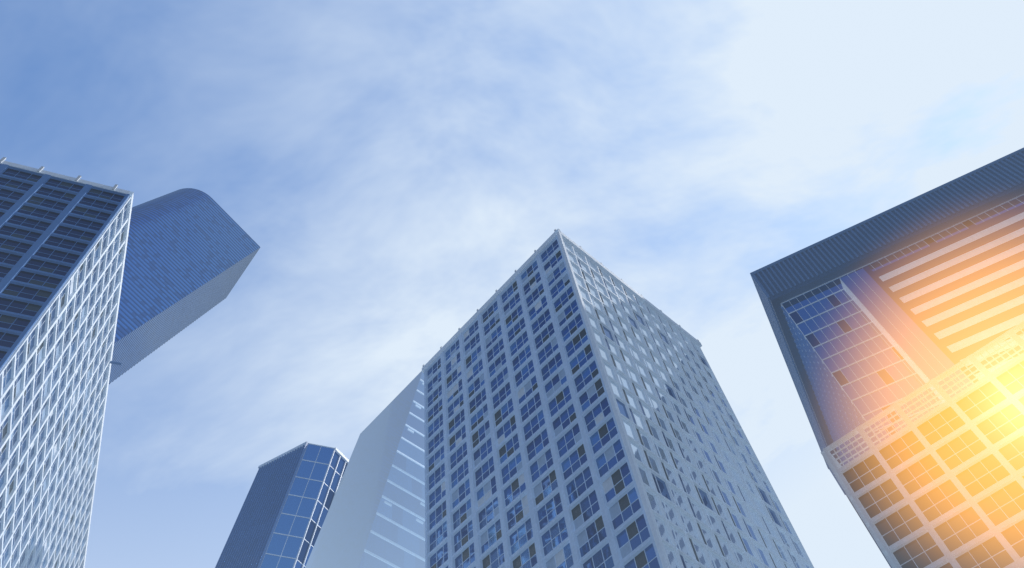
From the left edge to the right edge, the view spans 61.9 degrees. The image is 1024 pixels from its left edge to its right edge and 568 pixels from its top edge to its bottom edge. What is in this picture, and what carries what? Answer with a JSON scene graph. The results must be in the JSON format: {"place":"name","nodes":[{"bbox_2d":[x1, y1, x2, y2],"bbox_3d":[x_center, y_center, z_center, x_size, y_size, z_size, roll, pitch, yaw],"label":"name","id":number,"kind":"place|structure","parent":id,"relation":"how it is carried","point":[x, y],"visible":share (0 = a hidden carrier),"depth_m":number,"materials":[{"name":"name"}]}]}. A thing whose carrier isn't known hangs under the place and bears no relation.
{"place":"outdoors","nodes":[
{"label":"outdoors","id":0,"kind":"place"},
{"bbox_2d":[305,371,424,567],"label":"building","id":1,"kind":"structure","parent":0,"point":[375,517],"depth_m":107.65,"materials":[{"name":"white glass"}]},
{"bbox_2d":[0,0,1023,567],"label":"sky","id":2,"kind":"structure","parent":0,"point":[390,165],"materials":[{"name":"blue"}]},
{"bbox_2d":[424,231,813,567],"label":"building","id":3,"kind":"structure","parent":0,"point":[578,412],"depth_m":88.00,"materials":[{"name":"blue glass"}]},
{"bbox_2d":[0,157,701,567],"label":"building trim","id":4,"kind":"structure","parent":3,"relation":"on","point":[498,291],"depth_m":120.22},
{"bbox_2d":[750,148,1023,567],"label":"building","id":5,"kind":"structure","parent":0,"point":[871,317],"depth_m":153.87,"materials":[{"name":"grey glass"}]},
{"bbox_2d":[821,321,1023,567],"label":"building","id":6,"kind":"structure","parent":0,"point":[941,485],"depth_m":65.49,"materials":[{"name":"concrete"}]},
{"bbox_3d":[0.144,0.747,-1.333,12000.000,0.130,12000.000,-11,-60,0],"label":"ground","id":7,"kind":"structure","parent":0,"visible":0},
{"bbox_2d":[0,164,130,567],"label":"building","id":8,"kind":"structure","parent":7,"relation":"on","point":[62,242],"depth_m":111.16,"materials":[{"name":"blue glass"}]},
{"bbox_2d":[109,188,259,383],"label":"building","id":9,"kind":"structure","parent":7,"relation":"on","point":[190,254],"depth_m":324.35,"materials":[{"name":"blue glass"}]},
{"bbox_2d":[215,441,348,567],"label":"building","id":10,"kind":"structure","parent":7,"relation":"on","point":[281,517],"depth_m":135.08,"materials":[{"name":"blue glass"}]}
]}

